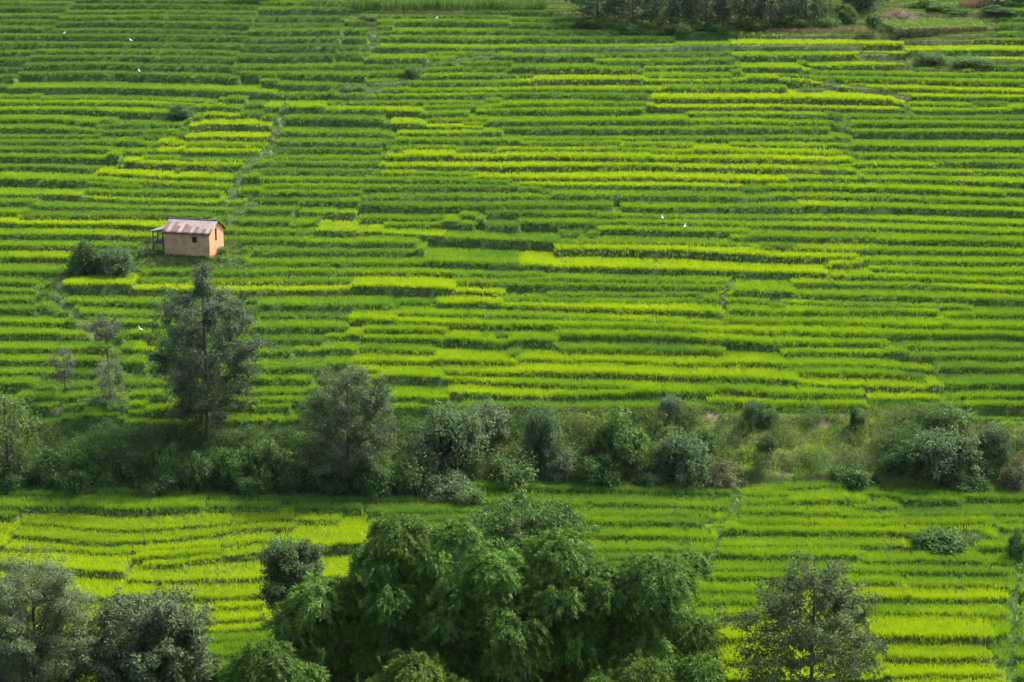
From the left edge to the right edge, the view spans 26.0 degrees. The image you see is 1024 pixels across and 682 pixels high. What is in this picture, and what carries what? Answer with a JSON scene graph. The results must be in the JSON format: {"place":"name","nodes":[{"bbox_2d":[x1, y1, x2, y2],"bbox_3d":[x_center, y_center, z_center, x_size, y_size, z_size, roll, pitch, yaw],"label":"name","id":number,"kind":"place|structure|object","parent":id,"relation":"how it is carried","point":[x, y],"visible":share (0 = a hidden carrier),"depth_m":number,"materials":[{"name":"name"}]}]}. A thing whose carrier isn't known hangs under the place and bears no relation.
{"place":"outdoors","nodes":[
{"label":"outdoors","id":0,"kind":"place"},
{"bbox_2d":[0,0,1023,681],"bbox_3d":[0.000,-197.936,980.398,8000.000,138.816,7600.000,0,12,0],"label":"terrain","id":1,"kind":"structure","parent":0,"point":[526,244],"depth_m":316.67,"materials":[{"name":"green plant"}]},
{"bbox_2d":[0,459,33,495],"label":"shrub","id":2,"kind":"object","parent":1,"relation":"on","point":[19,481],"visible":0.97,"depth_m":247.50,"materials":[{"name":"green plant"}]},
{"bbox_2d":[0,391,48,477],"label":"pale tree","id":3,"kind":"object","parent":1,"relation":"on","point":[16,451],"visible":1,"depth_m":248.49,"materials":[{"name":"green plant"}]},
{"bbox_2d":[23,444,68,489],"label":"shrub","id":4,"kind":"object","parent":1,"relation":"on","point":[46,463],"visible":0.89,"depth_m":248.50,"materials":[{"name":"green plant"}]},
{"bbox_2d":[0,543,113,681],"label":"grey tree","id":5,"kind":"object","parent":1,"relation":"on","point":[23,647],"visible":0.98,"depth_m":194.98,"materials":[{"name":"green plant"}]},
{"bbox_2d":[46,344,77,392],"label":"sapling","id":6,"kind":"object","parent":1,"relation":"on","point":[60,374],"visible":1,"depth_m":261.30,"materials":[{"name":"green plant"}]},
{"bbox_2d":[43,463,93,495],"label":"shrub","id":7,"kind":"object","parent":1,"relation":"on","point":[70,479],"visible":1,"depth_m":247.07,"materials":[{"name":"green plant"}]},
{"bbox_2d":[62,236,104,278],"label":"bush","id":8,"kind":"object","parent":1,"relation":"on","point":[80,259],"visible":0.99,"depth_m":295.53,"materials":[{"name":"green plant"}]},
{"bbox_2d":[67,441,109,486],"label":"shrub","id":9,"kind":"object","parent":1,"relation":"on","point":[88,460],"visible":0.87,"depth_m":248.81,"materials":[{"name":"green plant"}]},
{"bbox_2d":[85,311,123,360],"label":"sapling","id":10,"kind":"object","parent":1,"relation":"on","point":[106,333],"visible":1,"depth_m":270.08,"materials":[{"name":"green plant"}]},
{"bbox_2d":[94,461,120,490],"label":"shrub","id":11,"kind":"object","parent":1,"relation":"on","point":[108,480],"visible":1,"depth_m":247.99,"materials":[{"name":"green plant"}]},
{"bbox_2d":[87,351,131,406],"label":"sapling","id":12,"kind":"object","parent":1,"relation":"on","point":[108,376],"visible":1,"depth_m":258.75,"materials":[{"name":"green plant"}]},
{"bbox_2d":[84,241,139,277],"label":"bush","id":13,"kind":"object","parent":1,"relation":"on","point":[118,261],"visible":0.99,"depth_m":294.92,"materials":[{"name":"green plant"}]},
{"bbox_2d":[98,392,130,413],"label":"bush","id":14,"kind":"object","parent":1,"relation":"on","point":[116,405],"visible":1,"depth_m":257.90,"materials":[{"name":"green plant"}]},
{"bbox_2d":[98,439,150,486],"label":"shrub","id":15,"kind":"object","parent":1,"relation":"on","point":[130,467],"visible":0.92,"depth_m":248.78,"materials":[{"name":"green plant"}]},
{"bbox_2d":[67,583,223,681],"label":"glossy tree","id":16,"kind":"object","parent":1,"relation":"on","point":[158,631],"visible":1,"depth_m":195.81,"materials":[{"name":"green plant"}]},
{"bbox_2d":[135,248,156,256],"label":"bush","id":17,"kind":"object","parent":1,"relation":"on","point":[140,252],"visible":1,"depth_m":302.07,"materials":[{"name":"green plant"}]},
{"bbox_2d":[125,467,179,500],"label":"shrub","id":18,"kind":"object","parent":1,"relation":"on","point":[145,484],"visible":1,"depth_m":247.00,"materials":[{"name":"green plant"}]},
{"bbox_2d":[143,441,184,488],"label":"shrub","id":19,"kind":"object","parent":1,"relation":"on","point":[168,458],"visible":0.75,"depth_m":248.96,"materials":[{"name":"green plant"}]},
{"bbox_2d":[167,104,195,118],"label":"bush","id":20,"kind":"object","parent":1,"relation":"on","point":[180,111],"visible":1,"depth_m":360.95,"materials":[{"name":"green plant"}]},
{"bbox_2d":[150,217,224,257],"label":"brick house","id":21,"kind":"structure","parent":1,"relation":"on","point":[194,237],"depth_m":302.13,"materials":[{"name":"beige brick"}]},
{"bbox_2d":[192,237,196,242],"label":"window","id":22,"kind":"structure","parent":21,"relation":"in","point":[194,239],"depth_m":301.48,"materials":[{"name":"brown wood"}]},
{"bbox_2d":[176,449,216,494],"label":"shrub","id":23,"kind":"object","parent":1,"relation":"on","point":[197,474],"visible":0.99,"depth_m":247.48,"materials":[{"name":"green plant"}]},
{"bbox_2d":[141,259,279,444],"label":"tall tree","id":24,"kind":"object","parent":1,"relation":"on","point":[195,348],"visible":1,"depth_m":250.78,"materials":[{"name":"green plant"}]},
{"bbox_2d":[217,244,228,254],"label":"bush","id":25,"kind":"object","parent":1,"relation":"on","point":[222,249],"visible":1,"depth_m":303.49,"materials":[{"name":"green plant"}]},
{"bbox_2d":[211,444,252,494],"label":"shrub","id":26,"kind":"object","parent":1,"relation":"on","point":[228,471],"visible":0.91,"depth_m":248.00,"materials":[{"name":"green plant"}]},
{"bbox_2d":[234,469,276,500],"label":"shrub","id":27,"kind":"object","parent":1,"relation":"on","point":[251,485],"visible":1,"depth_m":246.62,"materials":[{"name":"green plant"}]},
{"bbox_2d":[243,435,298,493],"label":"shrub","id":28,"kind":"object","parent":1,"relation":"on","point":[267,457],"visible":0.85,"depth_m":248.24,"materials":[{"name":"green plant"}]},
{"bbox_2d":[215,636,332,681],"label":"bamboo clump","id":29,"kind":"object","parent":1,"relation":"on","point":[255,664],"visible":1,"depth_m":189.91,"materials":[{"name":"green plant"}]},
{"bbox_2d":[248,535,329,644],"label":"tree","id":30,"kind":"object","parent":1,"relation":"on","point":[279,561],"visible":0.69,"depth_m":207.22,"materials":[{"name":"green plant"}]},
{"bbox_2d":[273,460,310,495],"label":"shrub","id":31,"kind":"object","parent":1,"relation":"on","point":[291,482],"visible":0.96,"depth_m":246.91,"materials":[{"name":"green plant"}]},
{"bbox_2d":[264,569,377,681],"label":"bamboo clump","id":32,"kind":"object","parent":1,"relation":"on","point":[320,613],"visible":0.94,"depth_m":197.66,"materials":[{"name":"green plant"}]},
{"bbox_2d":[301,457,349,497],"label":"shrub","id":33,"kind":"object","parent":1,"relation":"on","point":[327,484],"visible":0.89,"depth_m":246.76,"materials":[{"name":"green plant"}]},
{"bbox_2d":[292,362,410,492],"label":"broad tree","id":34,"kind":"object","parent":1,"relation":"on","point":[324,439],"visible":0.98,"depth_m":245.88,"materials":[{"name":"green plant"}]},
{"bbox_2d":[337,82,366,92],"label":"bush","id":35,"kind":"object","parent":1,"relation":"on","point":[349,88],"visible":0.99,"depth_m":375.34,"materials":[{"name":"green plant"}]},
{"bbox_2d":[315,0,400,6],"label":"reed grass","id":36,"kind":"structure","parent":1,"relation":"on","point":[338,2],"depth_m":430.30,"materials":[{"name":"green plant"}]},
{"bbox_2d":[357,12,381,21],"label":"bush","id":37,"kind":"object","parent":1,"relation":"on","point":[370,18],"visible":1,"depth_m":418.60,"materials":[{"name":"green plant"}]},
{"bbox_2d":[346,454,403,498],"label":"shrub","id":38,"kind":"object","parent":1,"relation":"on","point":[373,482],"visible":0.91,"depth_m":246.03,"materials":[{"name":"green plant"}]},
{"bbox_2d":[308,509,456,681],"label":"bamboo clump","id":39,"kind":"object","parent":1,"relation":"on","point":[399,609],"visible":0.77,"depth_m":197.33,"materials":[{"name":"green plant"}]},
{"bbox_2d":[386,449,436,500],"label":"shrub","id":40,"kind":"object","parent":1,"relation":"on","point":[406,480],"visible":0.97,"depth_m":246.71,"materials":[{"name":"green plant"}]},
{"bbox_2d":[403,62,422,77],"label":"bush","id":41,"kind":"object","parent":1,"relation":"on","point":[415,72],"visible":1,"depth_m":382.85,"materials":[{"name":"green plant"}]},
{"bbox_2d":[366,647,477,681],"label":"bamboo clump","id":42,"kind":"object","parent":1,"relation":"on","point":[409,666],"visible":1,"depth_m":189.36,"materials":[{"name":"green plant"}]},
{"bbox_2d":[418,467,474,502],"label":"shrub","id":43,"kind":"object","parent":1,"relation":"on","point":[454,480],"visible":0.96,"depth_m":245.92,"materials":[{"name":"green plant"}]},
{"bbox_2d":[401,399,492,482],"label":"shrub","id":44,"kind":"object","parent":1,"relation":"on","point":[435,438],"visible":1,"depth_m":248.92,"materials":[{"name":"green plant"}]},
{"bbox_2d":[354,0,549,10],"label":"maize crop","id":45,"kind":"object","parent":1,"relation":"on","point":[485,4],"visible":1,"depth_m":425.45,"materials":[{"name":"green plant"}]},
{"bbox_2d":[451,482,486,505],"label":"bush","id":46,"kind":"object","parent":1,"relation":"on","point":[465,496],"visible":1,"depth_m":243.90,"materials":[{"name":"green plant"}]},
{"bbox_2d":[408,514,566,681],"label":"bamboo clump","id":47,"kind":"object","parent":1,"relation":"on","point":[487,650],"visible":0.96,"depth_m":193.94,"materials":[{"name":"green plant"}]},
{"bbox_2d":[466,397,514,440],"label":"shrub","id":48,"kind":"object","parent":1,"relation":"on","point":[494,421],"visible":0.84,"depth_m":254.19,"materials":[{"name":"green plant"}]},
{"bbox_2d":[0,0,1023,681],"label":"rice crop","id":49,"kind":"object","parent":1,"relation":"on","point":[350,528],"visible":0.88,"depth_m":294.13,"materials":[{"name":"green plant"}]},
{"bbox_2d":[0,395,1023,482],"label":"bank scrub","id":50,"kind":"object","parent":1,"relation":"on","point":[897,437],"visible":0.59,"depth_m":254.27,"materials":[{"name":"green plant"}]},
{"bbox_2d":[488,442,539,491],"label":"shrub","id":51,"kind":"object","parent":1,"relation":"on","point":[502,469],"visible":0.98,"depth_m":248.24,"materials":[{"name":"green plant"}]},
{"bbox_2d":[451,479,605,681],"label":"leafy tree","id":52,"kind":"object","parent":1,"relation":"on","point":[542,518],"visible":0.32,"depth_m":204.08,"materials":[{"name":"green plant"}]},
{"bbox_2d":[519,402,566,463],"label":"shrub","id":53,"kind":"object","parent":1,"relation":"on","point":[539,424],"visible":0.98,"depth_m":251.49,"materials":[{"name":"green plant"}]},
{"bbox_2d":[541,444,579,483],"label":"shrub","id":54,"kind":"object","parent":1,"relation":"on","point":[563,464],"visible":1,"depth_m":250.00,"materials":[{"name":"green plant"}]},
{"bbox_2d":[514,520,643,681],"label":"bamboo clump","id":55,"kind":"object","parent":1,"relation":"on","point":[574,647],"visible":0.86,"depth_m":195.99,"materials":[{"name":"green plant"}]},
{"bbox_2d":[572,17,602,27],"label":"bush","id":56,"kind":"object","parent":1,"relation":"on","point":[589,22],"visible":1,"depth_m":413.36,"materials":[{"name":"green plant"}]},
{"bbox_2d":[564,0,629,18],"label":"tree","id":57,"kind":"object","parent":1,"relation":"on","point":[591,5],"visible":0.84,"depth_m":416.81,"materials":[{"name":"green plant"}]},
{"bbox_2d":[576,452,623,488],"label":"shrub","id":58,"kind":"object","parent":1,"relation":"on","point":[600,472],"visible":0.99,"depth_m":248.59,"materials":[{"name":"green plant"}]},
{"bbox_2d":[585,404,650,464],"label":"shrub","id":59,"kind":"object","parent":1,"relation":"on","point":[617,438],"visible":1,"depth_m":250.85,"materials":[{"name":"green plant"}]},
{"bbox_2d":[611,22,647,33],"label":"bush","id":60,"kind":"object","parent":1,"relation":"on","point":[625,27],"visible":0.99,"depth_m":410.45,"materials":[{"name":"green plant"}]},
{"bbox_2d":[602,0,667,22],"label":"tree","id":61,"kind":"object","parent":1,"relation":"on","point":[633,4],"visible":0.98,"depth_m":415.00,"materials":[{"name":"green plant"}]},
{"bbox_2d":[631,459,674,492],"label":"shrub","id":62,"kind":"object","parent":1,"relation":"on","point":[643,478],"visible":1,"depth_m":249.12,"materials":[{"name":"green plant"}]},
{"bbox_2d":[582,649,728,681],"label":"bamboo clump","id":63,"kind":"object","parent":1,"relation":"on","point":[646,668],"visible":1,"depth_m":190.45,"materials":[{"name":"green plant"}]},
{"bbox_2d":[591,547,726,681],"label":"bamboo clump","id":64,"kind":"object","parent":1,"relation":"on","point":[665,610],"visible":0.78,"depth_m":196.57,"materials":[{"name":"green plant"}]},
{"bbox_2d":[640,0,702,24],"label":"tree","id":65,"kind":"object","parent":1,"relation":"on","point":[672,10],"visible":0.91,"depth_m":412.26,"materials":[{"name":"green plant"}]},
{"bbox_2d":[657,391,688,418],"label":"shrub","id":66,"kind":"object","parent":1,"relation":"on","point":[672,399],"visible":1,"depth_m":256.85,"materials":[{"name":"green plant"}]},
{"bbox_2d":[657,19,700,34],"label":"bush","id":67,"kind":"object","parent":1,"relation":"on","point":[681,28],"visible":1,"depth_m":408.62,"materials":[{"name":"green plant"}]},
{"bbox_2d":[648,429,720,489],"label":"shrub","id":68,"kind":"object","parent":1,"relation":"on","point":[694,466],"visible":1,"depth_m":249.38,"materials":[{"name":"green plant"}]},
{"bbox_2d":[692,428,717,454],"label":"shrub","id":69,"kind":"object","parent":1,"relation":"on","point":[710,438],"visible":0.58,"depth_m":253.02,"materials":[{"name":"green plant"}]},
{"bbox_2d":[675,0,736,28],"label":"tree","id":70,"kind":"object","parent":1,"relation":"on","point":[705,12],"visible":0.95,"depth_m":411.29,"materials":[{"name":"green plant"}]},
{"bbox_2d":[700,21,731,34],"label":"bush","id":71,"kind":"object","parent":1,"relation":"on","point":[717,27],"visible":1,"depth_m":408.99,"materials":[{"name":"green plant"}]},
{"bbox_2d":[698,458,748,491],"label":"shrub","id":72,"kind":"object","parent":1,"relation":"on","point":[726,478],"visible":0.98,"depth_m":249.07,"materials":[{"name":"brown plant"}]},
{"bbox_2d":[707,0,770,27],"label":"tree","id":73,"kind":"object","parent":1,"relation":"on","point":[739,4],"visible":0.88,"depth_m":411.76,"materials":[{"name":"green plant"}]},
{"bbox_2d":[737,15,770,30],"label":"bush","id":74,"kind":"object","parent":1,"relation":"on","point":[751,24],"visible":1,"depth_m":411.76,"materials":[{"name":"green plant"}]},
{"bbox_2d":[741,398,768,426],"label":"shrub","id":75,"kind":"object","parent":1,"relation":"on","point":[754,411],"visible":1,"depth_m":256.47,"materials":[{"name":"green plant"}]},
{"bbox_2d":[756,434,779,451],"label":"shrub","id":76,"kind":"object","parent":1,"relation":"on","point":[771,441],"visible":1,"depth_m":252.71,"materials":[{"name":"green plant"}]},
{"bbox_2d":[760,409,781,428],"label":"shrub","id":77,"kind":"object","parent":1,"relation":"on","point":[770,413],"visible":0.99,"depth_m":256.62,"materials":[{"name":"green plant"}]},
{"bbox_2d":[742,0,801,29],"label":"tree","id":78,"kind":"object","parent":1,"relation":"on","point":[774,14],"visible":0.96,"depth_m":413.22,"materials":[{"name":"green plant"}]},
{"bbox_2d":[777,17,809,28],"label":"bush","id":79,"kind":"object","parent":1,"relation":"on","point":[802,23],"visible":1,"depth_m":413.04,"materials":[{"name":"green plant"}]},
{"bbox_2d":[712,550,895,681],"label":"open tree","id":80,"kind":"object","parent":1,"relation":"on","point":[838,621],"visible":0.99,"depth_m":195.63,"materials":[{"name":"green plant"}]},
{"bbox_2d":[778,0,836,21],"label":"tree","id":81,"kind":"object","parent":1,"relation":"on","point":[817,10],"visible":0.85,"depth_m":415.83,"materials":[{"name":"green plant"}]},
{"bbox_2d":[791,84,827,93],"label":"bush","id":82,"kind":"object","parent":1,"relation":"on","point":[809,89],"visible":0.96,"depth_m":375.18,"materials":[{"name":"green plant"}]},
{"bbox_2d":[764,27,874,32],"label":"fallow grass","id":83,"kind":"structure","parent":1,"relation":"on","point":[771,30],"depth_m":410.67,"materials":[{"name":"green plant"}]},
{"bbox_2d":[815,15,841,27],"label":"bush","id":84,"kind":"object","parent":1,"relation":"on","point":[830,21],"visible":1,"depth_m":413.92,"materials":[{"name":"green plant"}]},
{"bbox_2d":[838,2,858,23],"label":"bush","id":85,"kind":"object","parent":1,"relation":"on","point":[848,14],"visible":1,"depth_m":416.69,"materials":[{"name":"green plant"}]},
{"bbox_2d":[828,460,879,490],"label":"shrub","id":86,"kind":"object","parent":1,"relation":"on","point":[855,476],"visible":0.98,"depth_m":249.26,"materials":[{"name":"green plant"}]},
{"bbox_2d":[849,406,866,434],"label":"shrub","id":87,"kind":"object","parent":1,"relation":"on","point":[855,417],"visible":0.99,"depth_m":255.67,"materials":[{"name":"green plant"}]},
{"bbox_2d":[840,0,883,11],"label":"tree","id":88,"kind":"object","parent":1,"relation":"on","point":[862,5],"visible":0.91,"depth_m":425.36,"materials":[{"name":"green plant"}]},
{"bbox_2d":[864,11,882,34],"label":"sapling","id":89,"kind":"object","parent":1,"relation":"on","point":[873,21],"visible":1,"depth_m":407.02,"materials":[{"name":"green plant"}]},
{"bbox_2d":[876,8,919,19],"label":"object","id":90,"kind":"object","parent":1,"relation":"on","point":[898,14],"visible":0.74,"depth_m":416.91,"materials":[{"name":"brown plant"}]},
{"bbox_2d":[880,438,922,474],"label":"shrub","id":91,"kind":"object","parent":1,"relation":"on","point":[897,457],"visible":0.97,"depth_m":249.59,"materials":[{"name":"green plant"}]},
{"bbox_2d":[901,0,953,10],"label":"bush","id":92,"kind":"object","parent":1,"relation":"on","point":[930,4],"visible":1,"depth_m":426.83,"materials":[{"name":"green plant"}]},
{"bbox_2d":[914,48,949,63],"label":"bush","id":93,"kind":"object","parent":1,"relation":"on","point":[931,57],"visible":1,"depth_m":389.84,"materials":[{"name":"green plant"}]},
{"bbox_2d":[879,17,995,40],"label":"grass","id":94,"kind":"structure","parent":1,"relation":"on","point":[929,23],"depth_m":410.24,"materials":[{"name":"green plant"}]},
{"bbox_2d":[908,524,969,557],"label":"bush","id":95,"kind":"object","parent":1,"relation":"on","point":[940,541],"visible":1,"depth_m":233.85,"materials":[{"name":"green plant"}]},
{"bbox_2d":[903,423,992,480],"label":"shrub","id":96,"kind":"object","parent":1,"relation":"on","point":[941,451],"visible":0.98,"depth_m":248.86,"materials":[{"name":"green plant"}]},
{"bbox_2d":[923,395,977,433],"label":"shrub","id":97,"kind":"object","parent":1,"relation":"on","point":[937,417],"visible":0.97,"depth_m":255.36,"materials":[{"name":"green plant"}]},
{"bbox_2d":[939,7,967,14],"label":"bush","id":98,"kind":"object","parent":1,"relation":"on","point":[959,11],"visible":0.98,"depth_m":423.50,"materials":[{"name":"green plant"}]},
{"bbox_2d":[936,463,993,494],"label":"shrub","id":99,"kind":"object","parent":1,"relation":"on","point":[956,480],"visible":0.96,"depth_m":247.80,"materials":[{"name":"green plant"}]},
{"bbox_2d":[948,52,997,66],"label":"bush","id":100,"kind":"object","parent":1,"relation":"on","point":[969,60],"visible":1,"depth_m":388.51,"materials":[{"name":"green plant"}]},
{"bbox_2d":[960,0,993,7],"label":"dry crop","id":101,"kind":"object","parent":1,"relation":"on","point":[973,5],"visible":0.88,"depth_m":429.02,"materials":[{"name":"brown plant"}]},
{"bbox_2d":[970,419,1015,461],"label":"shrub","id":102,"kind":"object","parent":1,"relation":"on","point":[1000,437],"visible":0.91,"depth_m":251.28,"materials":[{"name":"green plant"}]},
{"bbox_2d":[982,4,1016,13],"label":"bush","id":103,"kind":"object","parent":1,"relation":"on","point":[996,9],"visible":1,"depth_m":421.31,"materials":[{"name":"green plant"}]},
{"bbox_2d":[996,453,1023,492],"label":"shrub","id":104,"kind":"object","parent":1,"relation":"on","point":[1013,478],"visible":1,"depth_m":248.09,"materials":[{"name":"green plant"}]},
{"bbox_2d":[1004,523,1023,562],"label":"bush","id":105,"kind":"object","parent":1,"relation":"on","point":[1015,547],"visible":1,"depth_m":231.33,"materials":[{"name":"green plant"}]}
]}

